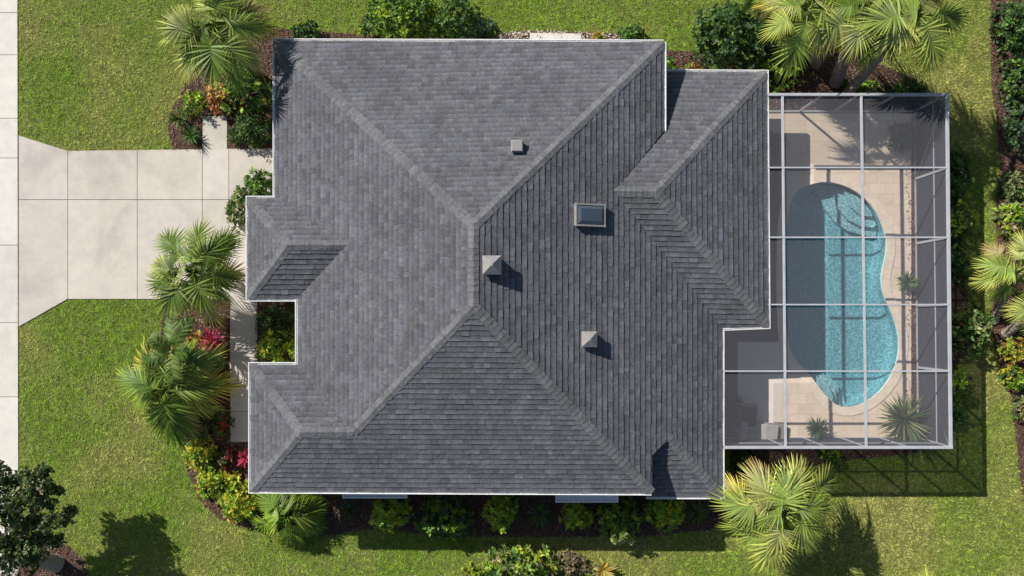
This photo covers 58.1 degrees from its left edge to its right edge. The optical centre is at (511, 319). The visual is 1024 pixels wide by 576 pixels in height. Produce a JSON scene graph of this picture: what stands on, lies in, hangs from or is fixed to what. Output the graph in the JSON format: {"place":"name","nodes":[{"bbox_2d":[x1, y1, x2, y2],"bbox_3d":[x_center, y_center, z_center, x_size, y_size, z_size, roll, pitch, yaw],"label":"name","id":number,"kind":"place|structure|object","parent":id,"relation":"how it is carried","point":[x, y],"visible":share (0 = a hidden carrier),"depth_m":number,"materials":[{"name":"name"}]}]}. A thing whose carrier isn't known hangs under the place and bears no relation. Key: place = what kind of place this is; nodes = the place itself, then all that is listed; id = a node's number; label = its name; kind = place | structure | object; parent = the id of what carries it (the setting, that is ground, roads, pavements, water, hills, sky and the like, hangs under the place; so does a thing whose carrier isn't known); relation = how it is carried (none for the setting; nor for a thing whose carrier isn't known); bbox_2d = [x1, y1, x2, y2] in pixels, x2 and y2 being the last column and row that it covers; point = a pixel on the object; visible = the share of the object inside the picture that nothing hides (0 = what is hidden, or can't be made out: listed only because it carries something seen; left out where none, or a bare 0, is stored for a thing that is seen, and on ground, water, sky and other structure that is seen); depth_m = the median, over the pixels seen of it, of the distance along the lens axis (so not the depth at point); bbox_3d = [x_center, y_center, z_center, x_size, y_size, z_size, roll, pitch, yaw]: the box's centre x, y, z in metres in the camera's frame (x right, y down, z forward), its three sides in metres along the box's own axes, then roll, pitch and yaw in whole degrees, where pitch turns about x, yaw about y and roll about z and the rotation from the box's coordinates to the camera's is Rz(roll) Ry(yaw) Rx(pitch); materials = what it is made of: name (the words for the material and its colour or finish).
{"place":"outdoors","nodes":[
{"label":"outdoors","id":0,"kind":"place"},
{"bbox_2d":[0,0,18,575],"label":"sidewalk","id":1,"kind":"structure","parent":0,"point":[9,456],"depth_m":35.97,"materials":[{"name":"concrete"}]},
{"bbox_2d":[19,136,272,325],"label":"driveway","id":2,"kind":"structure","parent":0,"point":[92,224],"depth_m":35.97,"materials":[{"name":"concrete"}]},
{"bbox_2d":[203,116,226,148],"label":"path","id":3,"kind":"structure","parent":0,"point":[215,132],"depth_m":35.97,"materials":[{"name":"concrete"}]},
{"bbox_2d":[245,38,770,502],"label":"house","id":4,"kind":"structure","parent":0,"point":[515,266],"depth_m":31.98,"materials":[{"name":"grey"}]},
{"bbox_2d":[15,0,1023,575],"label":"ground","id":5,"kind":"structure","parent":0,"point":[122,430],"depth_m":36.00,"materials":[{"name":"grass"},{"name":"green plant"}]},
{"bbox_2d":[18,536,87,575],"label":"planting bed","id":6,"kind":"object","parent":5,"relation":"on","point":[72,564],"visible":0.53,"depth_m":35.99,"materials":[{"name":"soil"}]},
{"bbox_2d":[0,460,79,575],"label":"broadleaf tree","id":7,"kind":"object","parent":6,"relation":"on","point":[21,548],"visible":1,"depth_m":32.77,"materials":[{"name":"green plant"}]},
{"bbox_2d":[224,186,250,230],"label":"shrub","id":8,"kind":"object","parent":5,"relation":"on","point":[231,209],"visible":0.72,"depth_m":35.19,"materials":[{"name":"green plant"}]},
{"bbox_2d":[230,299,256,441],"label":"walkway","id":9,"kind":"structure","parent":5,"relation":"on","point":[243,335],"depth_m":35.97,"materials":[{"name":"concrete"}]},
{"bbox_2d":[235,165,272,198],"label":"shrub","id":10,"kind":"object","parent":5,"relation":"on","point":[255,187],"visible":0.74,"depth_m":35.10,"materials":[{"name":"green plant"}]},
{"bbox_2d":[257,301,294,361],"bbox_3d":[-8.750,0.713,35.995,2.500,0.010,3.075,0,90,0],"label":"planting bed","id":11,"kind":"object","parent":5,"relation":"on","point":[286,304],"visible":0.06,"depth_m":35.99,"materials":[{"name":"soil"}]},
{"bbox_2d":[254,325,294,361],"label":"shrub","id":12,"kind":"object","parent":11,"relation":"on","point":[265,346],"visible":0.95,"depth_m":35.24,"materials":[{"name":"green plant"}]},
{"bbox_2d":[255,301,294,336],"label":"shrub","id":13,"kind":"object","parent":11,"relation":"on","point":[269,321],"visible":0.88,"depth_m":35.20,"materials":[{"name":"green plant"}]},
{"bbox_2d":[168,29,498,149],"bbox_3d":[-6.975,-9.025,35.996,12.950,0.008,4.750,0,90,0],"label":"planting bed","id":14,"kind":"object","parent":5,"relation":"on","point":[323,34],"visible":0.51,"depth_m":35.99,"materials":[{"name":"soil"}]},
{"bbox_2d":[165,106,187,127],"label":"spiky plant","id":15,"kind":"object","parent":14,"relation":"on","point":[176,118],"visible":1,"depth_m":35.62,"materials":[{"name":"green plant"}]},
{"bbox_2d":[178,123,203,145],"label":"spiky plant","id":16,"kind":"object","parent":14,"relation":"on","point":[191,135],"visible":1,"depth_m":35.68,"materials":[{"name":"green plant"}]},
{"bbox_2d":[178,89,207,119],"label":"shrub","id":17,"kind":"object","parent":14,"relation":"on","point":[196,95],"visible":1,"depth_m":35.55,"materials":[{"name":"green plant"}]},
{"bbox_2d":[156,0,283,100],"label":"fan palm","id":18,"kind":"object","parent":14,"relation":"on","point":[220,41],"visible":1,"depth_m":31.32,"materials":[{"name":"green plant"}]},
{"bbox_2d":[204,81,235,114],"bbox_3d":[-11.265,-8.541,35.502,1.242,1.075,1.294,26,90,0],"label":"croton","id":19,"kind":"object","parent":14,"relation":"on","point":[218,97],"visible":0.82,"depth_m":35.44,"materials":[{"name":"orange plant"}]},
{"bbox_2d":[220,63,272,116],"bbox_3d":[-10.056,-8.927,34.998,2.194,2.026,2.244,0,90,0],"label":"shrub","id":20,"kind":"object","parent":14,"relation":"on","point":[256,101],"visible":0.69,"depth_m":35.08,"materials":[{"name":"green plant"}]},
{"bbox_2d":[227,112,272,148],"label":"shrub","id":21,"kind":"object","parent":14,"relation":"on","point":[263,126],"visible":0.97,"depth_m":35.34,"materials":[{"name":"green plant"}]},
{"bbox_2d":[290,18,320,38],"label":"shrub","id":22,"kind":"object","parent":14,"relation":"on","point":[307,26],"visible":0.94,"depth_m":35.46,"materials":[{"name":"green plant"}]},
{"bbox_2d":[472,17,500,38],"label":"shrub","id":23,"kind":"object","parent":14,"relation":"on","point":[485,22],"visible":0.75,"depth_m":35.42,"materials":[{"name":"green plant"}]},
{"bbox_2d":[355,0,453,38],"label":"shrub","id":24,"kind":"object","parent":5,"relation":"on","point":[394,12],"visible":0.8,"depth_m":34.63,"materials":[{"name":"green plant"}]},
{"bbox_2d":[427,0,481,38],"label":"shrub","id":25,"kind":"object","parent":5,"relation":"on","point":[470,19],"visible":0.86,"depth_m":34.75,"materials":[{"name":"green plant"}]},
{"bbox_2d":[461,562,485,575],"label":"shrub","id":26,"kind":"object","parent":5,"relation":"on","point":[478,572],"visible":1,"depth_m":35.69,"materials":[{"name":"green plant"}]},
{"bbox_2d":[0,0,1023,575],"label":"mulch","id":27,"kind":"object","parent":5,"relation":"on","point":[544,500],"visible":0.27,"depth_m":35.96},
{"bbox_2d":[114,334,245,451],"bbox_3d":[-12.599,2.707,34.926,4.999,4.132,4.772,0,90,0],"label":"fan palm","id":28,"kind":"object","parent":27,"relation":"on","point":[180,407],"visible":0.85,"depth_m":33.88,"materials":[{"name":"green plant"}]},
{"bbox_2d":[139,307,226,386],"bbox_3d":[-12.384,1.065,34.388,2.736,3.339,3.097,-30,90,0],"label":"feather palm","id":29,"kind":"object","parent":27,"relation":"on","point":[159,342],"visible":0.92,"depth_m":33.26,"materials":[{"name":"green plant"}]},
{"bbox_2d":[186,329,201,343],"bbox_3d":[-12.397,0.740,35.677,0.770,0.665,0.889,-25,90,0],"label":"croton","id":30,"kind":"object","parent":27,"relation":"on","point":[195,334],"visible":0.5,"depth_m":35.64,"materials":[{"name":"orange plant"}]},
{"bbox_2d":[145,217,245,330],"bbox_3d":[-11.523,-1.735,34.254,4.072,3.710,4.301,0,90,0],"label":"fan palm","id":31,"kind":"object","parent":27,"relation":"on","point":[204,275],"visible":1,"depth_m":33.00,"materials":[{"name":"green plant"}]},
{"bbox_2d":[180,436,220,471],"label":"shrub","id":32,"kind":"object","parent":27,"relation":"on","point":[202,452],"visible":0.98,"depth_m":35.41,"materials":[{"name":"yellow plant"}]},
{"bbox_2d":[198,327,225,353],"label":"ti plant","id":33,"kind":"object","parent":27,"relation":"on","point":[212,337],"visible":0.84,"depth_m":35.23,"materials":[{"name":"pink plant"}]},
{"bbox_2d":[194,461,232,500],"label":"shrub","id":34,"kind":"object","parent":27,"relation":"on","point":[212,482],"visible":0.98,"depth_m":35.37,"materials":[{"name":"green plant"}]},
{"bbox_2d":[202,407,234,439],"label":"shrub","id":35,"kind":"object","parent":27,"relation":"on","point":[218,433],"visible":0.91,"depth_m":35.38,"materials":[{"name":"green plant"}]},
{"bbox_2d":[215,444,241,471],"bbox_3d":[-11.037,5.247,35.590,0.962,0.881,1.037,44,90,0],"label":"croton","id":36,"kind":"object","parent":27,"relation":"on","point":[223,459],"visible":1,"depth_m":35.56,"materials":[{"name":"red plant"}]},
{"bbox_2d":[215,470,264,524],"bbox_3d":[-10.543,6.806,35.242,1.798,1.557,2.034,-20,90,0],"label":"shrub","id":37,"kind":"object","parent":27,"relation":"on","point":[247,509],"visible":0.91,"depth_m":35.22,"materials":[{"name":"yellow plant"}]},
{"bbox_2d":[236,449,247,468],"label":"ti plant","id":38,"kind":"object","parent":27,"relation":"on","point":[243,460],"visible":0.81,"depth_m":35.59,"materials":[{"name":"pink plant"}]},
{"bbox_2d":[249,493,329,549],"bbox_3d":[-8.638,7.320,35.794,3.428,2.674,3.169,32,90,0],"label":"fan palm","id":39,"kind":"object","parent":27,"relation":"on","point":[299,514],"visible":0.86,"depth_m":34.95,"materials":[{"name":"green plant"}]},
{"bbox_2d":[337,498,361,520],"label":"fern","id":40,"kind":"object","parent":27,"relation":"on","point":[347,506],"visible":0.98,"depth_m":35.61,"materials":[{"name":"green plant"}]},
{"bbox_2d":[368,498,414,534],"bbox_3d":[-4.617,7.467,35.061,1.787,1.899,1.626,0,90,0],"label":"shrub","id":41,"kind":"object","parent":27,"relation":"on","point":[382,518],"visible":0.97,"depth_m":35.00,"materials":[{"name":"green plant"}]},
{"bbox_2d":[414,494,475,540],"bbox_3d":[-2.598,7.500,35.180,2.476,1.720,2.092,0,90,0],"label":"shrub","id":42,"kind":"object","parent":27,"relation":"on","point":[438,527],"visible":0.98,"depth_m":35.06,"materials":[{"name":"green plant"}]},
{"bbox_2d":[481,495,519,533],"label":"shrub","id":43,"kind":"object","parent":27,"relation":"on","point":[499,510],"visible":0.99,"depth_m":34.99,"materials":[{"name":"green plant"}]},
{"bbox_2d":[523,500,552,528],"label":"fern","id":44,"kind":"object","parent":27,"relation":"on","point":[541,518],"visible":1,"depth_m":35.56,"materials":[{"name":"green plant"}]},
{"bbox_2d":[558,503,593,530],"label":"shrub","id":45,"kind":"object","parent":27,"relation":"on","point":[576,516],"visible":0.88,"depth_m":35.03,"materials":[{"name":"green plant"}]},
{"bbox_2d":[595,495,641,530],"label":"shrub","id":46,"kind":"object","parent":27,"relation":"on","point":[614,513],"visible":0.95,"depth_m":35.00,"materials":[{"name":"green plant"}]},
{"bbox_2d":[595,518,641,544],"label":"shrub","id":47,"kind":"object","parent":27,"relation":"on","point":[619,537],"visible":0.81,"depth_m":35.20,"materials":[{"name":"green plant"}]},
{"bbox_2d":[639,499,686,533],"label":"shrub","id":48,"kind":"object","parent":27,"relation":"on","point":[676,513],"visible":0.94,"depth_m":34.98,"materials":[{"name":"green plant"}]},
{"bbox_2d":[685,499,711,525],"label":"fern","id":49,"kind":"object","parent":27,"relation":"on","point":[696,512],"visible":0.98,"depth_m":35.53,"materials":[{"name":"green plant"}]},
{"bbox_2d":[729,449,763,473],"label":"shrub","id":50,"kind":"object","parent":27,"relation":"on","point":[739,460],"visible":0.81,"depth_m":35.53,"materials":[{"name":"green plant"}]},
{"bbox_2d":[707,453,837,575],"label":"fan palm","id":51,"kind":"object","parent":27,"relation":"on","point":[793,487],"visible":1,"depth_m":32.59,"materials":[{"name":"green plant"}]},
{"bbox_2d":[816,449,843,465],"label":"shrub","id":52,"kind":"object","parent":27,"relation":"on","point":[826,454],"visible":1,"depth_m":35.64,"materials":[{"name":"green plant"}]},
{"bbox_2d":[483,539,562,575],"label":"shrub","id":53,"kind":"object","parent":5,"relation":"on","point":[516,565],"visible":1,"depth_m":35.19,"materials":[{"name":"green plant"}]},
{"bbox_2d":[499,31,647,39],"bbox_3d":[2.475,-10.650,35.995,5.950,0.009,1.300,0,90,0],"label":"planting bed","id":54,"kind":"object","parent":5,"relation":"on","point":[582,34],"visible":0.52,"depth_m":35.99,"materials":[{"name":"soil"}]},
{"bbox_2d":[530,33,580,38],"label":"paving slab","id":55,"kind":"structure","parent":54,"relation":"on","point":[557,36],"depth_m":35.95,"materials":[{"name":"concrete"}]},
{"bbox_2d":[590,30,605,38],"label":"shrub","id":56,"kind":"object","parent":54,"relation":"on","point":[597,34],"visible":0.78,"depth_m":35.57,"materials":[{"name":"yellow plant"}]},
{"bbox_2d":[617,23,645,39],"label":"shrub","id":57,"kind":"object","parent":54,"relation":"on","point":[632,32],"visible":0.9,"depth_m":35.44,"materials":[{"name":"green plant"}]},
{"bbox_2d":[556,549,592,575],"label":"shrub","id":58,"kind":"object","parent":5,"relation":"on","point":[572,557],"visible":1,"depth_m":35.51,"materials":[{"name":"brown plant"}]},
{"bbox_2d":[591,558,615,575],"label":"bromeliad","id":59,"kind":"object","parent":5,"relation":"on","point":[603,570],"visible":1,"depth_m":35.51,"materials":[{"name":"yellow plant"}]},
{"bbox_2d":[738,0,785,22],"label":"croton","id":60,"kind":"object","parent":5,"relation":"on","point":[748,4],"visible":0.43,"depth_m":33.64,"materials":[{"name":"orange plant"}]},
{"bbox_2d":[666,37,925,109],"bbox_3d":[10.825,-9.700,35.994,10.650,0.012,3.000,0,90,0],"label":"planting bed","id":61,"kind":"object","parent":5,"relation":"on","point":[804,78],"visible":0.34,"depth_m":35.99,"materials":[{"name":"soil"}]},
{"bbox_2d":[666,54,677,68],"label":"shrub","id":62,"kind":"object","parent":61,"relation":"on","point":[669,65],"visible":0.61,"depth_m":35.52,"materials":[{"name":"green plant"}]},
{"bbox_2d":[690,0,769,69],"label":"shrub","id":63,"kind":"object","parent":61,"relation":"on","point":[727,16],"visible":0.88,"depth_m":34.71,"materials":[{"name":"green plant"}]},
{"bbox_2d":[735,21,781,70],"bbox_3d":[9.460,-10.476,34.961,1.805,2.246,1.987,0,90,0],"label":"shrub","id":64,"kind":"object","parent":61,"relation":"on","point":[759,47],"visible":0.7,"depth_m":34.88,"materials":[{"name":"green plant"}]},
{"bbox_2d":[758,41,803,92],"bbox_3d":[10.345,-9.777,35.305,1.772,1.628,2.040,-18,90,0],"label":"shrub","id":65,"kind":"object","parent":61,"relation":"on","point":[781,87],"visible":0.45,"depth_m":35.33,"materials":[{"name":"green plant"}]},
{"bbox_2d":[750,0,852,81],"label":"fan palm","id":66,"kind":"object","parent":61,"relation":"on","point":[806,27],"visible":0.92,"depth_m":31.72,"materials":[{"name":"green plant"}]},
{"bbox_2d":[802,0,905,88],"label":"fan palm","id":67,"kind":"object","parent":61,"relation":"on","point":[852,40],"visible":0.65,"depth_m":31.43,"materials":[{"name":"green plant"}]},
{"bbox_2d":[842,79,890,102],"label":"ground shrub","id":68,"kind":"object","parent":61,"relation":"on","point":[866,86],"visible":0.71,"depth_m":35.68,"materials":[{"name":"green plant"}]},
{"bbox_2d":[842,0,970,96],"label":"fan palm","id":69,"kind":"object","parent":61,"relation":"on","point":[944,19],"visible":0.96,"depth_m":30.83,"materials":[{"name":"green plant"}]},
{"bbox_2d":[884,75,928,103],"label":"ground shrub","id":70,"kind":"object","parent":61,"relation":"on","point":[904,87],"visible":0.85,"depth_m":35.57,"materials":[{"name":"green plant"}]},
{"bbox_2d":[769,113,910,436],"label":"pool deck","id":71,"kind":"structure","parent":5,"relation":"on","point":[823,140],"depth_m":35.95,"materials":[{"name":"stone"}]},
{"bbox_2d":[724,119,781,436],"bbox_3d":[8.787,-1.425,35.958,3.575,0.025,12.850,0,90,0],"label":"patio border","id":72,"kind":"object","parent":71,"relation":"on","point":[732,338],"visible":0.18,"depth_m":35.95,"materials":[{"name":"concrete"}]},
{"bbox_2d":[729,394,743,408],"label":"spiky plant","id":73,"kind":"object","parent":72,"relation":"on","point":[736,399],"visible":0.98,"depth_m":35.61,"materials":[{"name":"grey plant"}]},
{"bbox_2d":[769,131,787,149],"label":"spiky plant","id":74,"kind":"object","parent":72,"relation":"on","point":[775,140],"visible":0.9,"depth_m":35.56,"materials":[{"name":"grey plant"}]},
{"bbox_2d":[738,342,782,423],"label":"patio","id":75,"kind":"structure","parent":71,"relation":"on","point":[763,390],"depth_m":35.95,"materials":[{"name":"concrete"}]},
{"bbox_2d":[731,402,758,432],"bbox_3d":[9.010,3.751,35.545,0.900,0.800,1.100,4,90,0],"label":"armchair","id":76,"kind":"object","parent":75,"relation":"on","point":[748,415],"visible":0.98,"depth_m":35.52,"materials":[{"name":"grey wicker"}]},
{"bbox_2d":[736,422,783,439],"bbox_3d":[9.650,4.375,35.645,1.900,0.600,0.840,5,90,0],"label":"chaise","id":77,"kind":"object","parent":75,"relation":"on","point":[766,430],"visible":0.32,"depth_m":35.52,"materials":[{"name":"grey wicker"}]},
{"bbox_2d":[805,417,829,439],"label":"spiky plant","id":78,"kind":"object","parent":71,"relation":"on","point":[816,428],"visible":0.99,"depth_m":35.56,"materials":[{"name":"green plant"}]},
{"bbox_2d":[722,93,952,448],"bbox_3d":[11.774,-1.778,34.610,8.253,2.780,12.853,0,90,0],"label":"screen enclosure","id":79,"kind":"object","parent":71,"relation":"on","point":[933,370],"visible":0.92,"depth_m":34.09,"materials":[{"name":"white metal"}]},
{"bbox_2d":[776,173,907,415],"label":"swimming pool","id":80,"kind":"structure","parent":71,"relation":"in","point":[823,271],"depth_m":36.82,"materials":[{"name":"liquid"}]},
{"bbox_2d":[887,121,919,153],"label":"potted shrub","id":81,"kind":"object","parent":71,"relation":"on","point":[908,133],"visible":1,"depth_m":35.41,"materials":[{"name":"grey plant"}]},
{"bbox_2d":[876,391,933,441],"bbox_3d":[15.105,3.835,35.060,2.257,1.780,2.317,0,90,0],"label":"spiky plant","id":82,"kind":"object","parent":71,"relation":"on","point":[899,415],"visible":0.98,"depth_m":35.19,"materials":[{"name":"green plant"}]},
{"bbox_2d":[894,270,921,291],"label":"spiky plant","id":83,"kind":"object","parent":71,"relation":"on","point":[906,281],"visible":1,"depth_m":35.59,"materials":[{"name":"green plant"}]},
{"bbox_2d":[911,114,916,421],"bbox_3d":[15.650,-1.700,35.992,0.550,0.015,13.000,0,90,0],"label":"planting bed","id":84,"kind":"object","parent":5,"relation":"on","point":[912,307],"visible":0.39,"depth_m":35.98,"materials":[{"name":"soil"}]},
{"bbox_2d":[950,167,967,390],"bbox_3d":[16.850,-1.000,35.992,1.900,0.016,11.500,0,90,0],"label":"planting bed","id":85,"kind":"object","parent":5,"relation":"on","point":[958,293],"visible":0.19,"depth_m":35.98,"materials":[{"name":"soil"}]},
{"bbox_2d":[952,402,967,430],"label":"shrub","id":86,"kind":"object","parent":85,"relation":"on","point":[958,413],"visible":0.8,"depth_m":35.53,"materials":[{"name":"green plant"}]},
{"bbox_2d":[952,363,969,401],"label":"shrub","id":87,"kind":"object","parent":85,"relation":"on","point":[961,382],"visible":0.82,"depth_m":35.32,"materials":[{"name":"green plant"}]},
{"bbox_2d":[950,197,972,243],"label":"shrub","id":88,"kind":"object","parent":85,"relation":"on","point":[959,220],"visible":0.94,"depth_m":35.28,"materials":[{"name":"green plant"}]},
{"bbox_2d":[951,241,971,290],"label":"shrub","id":89,"kind":"object","parent":85,"relation":"on","point":[956,262],"visible":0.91,"depth_m":35.34,"materials":[{"name":"green plant"}]},
{"bbox_2d":[950,148,974,202],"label":"shrub","id":90,"kind":"object","parent":85,"relation":"on","point":[955,166],"visible":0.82,"depth_m":35.26,"materials":[{"name":"green plant"}]},
{"bbox_2d":[951,299,994,356],"bbox_3d":[17.452,0.331,35.083,1.757,1.854,2.289,0,90,0],"label":"shrub","id":91,"kind":"object","parent":85,"relation":"on","point":[971,331],"visible":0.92,"depth_m":35.09,"materials":[{"name":"green plant"}]},
{"bbox_2d":[990,0,1023,499],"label":"planting bed","id":92,"kind":"object","parent":5,"relation":"on","point":[995,68],"visible":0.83,"depth_m":35.99,"materials":[{"name":"soil"}]},
{"bbox_2d":[966,229,1023,323],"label":"fan palm","id":93,"kind":"object","parent":92,"relation":"on","point":[1014,274],"visible":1,"depth_m":33.79,"materials":[{"name":"green plant"}]},
{"bbox_2d":[988,0,1023,59],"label":"hedge","id":94,"kind":"object","parent":92,"relation":"on","point":[1016,32],"visible":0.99,"depth_m":35.26,"materials":[{"name":"green plant"}]},
{"bbox_2d":[991,199,1023,239],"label":"shrub","id":95,"kind":"object","parent":92,"relation":"on","point":[1019,211],"visible":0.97,"depth_m":35.44,"materials":[{"name":"green plant"}]},
{"bbox_2d":[996,54,1023,108],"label":"shrub","id":96,"kind":"object","parent":92,"relation":"on","point":[1013,75],"visible":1,"depth_m":35.34,"materials":[{"name":"green plant"}]},
{"bbox_2d":[997,335,1023,366],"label":"croton","id":97,"kind":"object","parent":92,"relation":"on","point":[1007,349],"visible":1,"depth_m":35.55,"materials":[{"name":"yellow plant"}]},
{"bbox_2d":[997,364,1023,391],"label":"shrub","id":98,"kind":"object","parent":92,"relation":"on","point":[1018,380],"visible":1,"depth_m":35.58,"materials":[{"name":"green plant"}]},
{"bbox_2d":[999,169,1023,202],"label":"shrub","id":99,"kind":"object","parent":92,"relation":"on","point":[1016,189],"visible":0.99,"depth_m":35.56,"materials":[{"name":"green plant"}]},
{"bbox_2d":[999,279,1023,342],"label":"fan palm","id":100,"kind":"object","parent":92,"relation":"on","point":[1008,331],"visible":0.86,"depth_m":34.13,"materials":[{"name":"green plant"}]},
{"bbox_2d":[1001,101,1023,155],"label":"shrub","id":101,"kind":"object","parent":92,"relation":"on","point":[1010,122],"visible":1,"depth_m":35.42,"materials":[{"name":"green plant"}]},
{"bbox_2d":[1011,395,1023,426],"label":"shrub","id":102,"kind":"object","parent":92,"relation":"on","point":[1019,409],"visible":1,"depth_m":35.68,"materials":[{"name":"green plant"}]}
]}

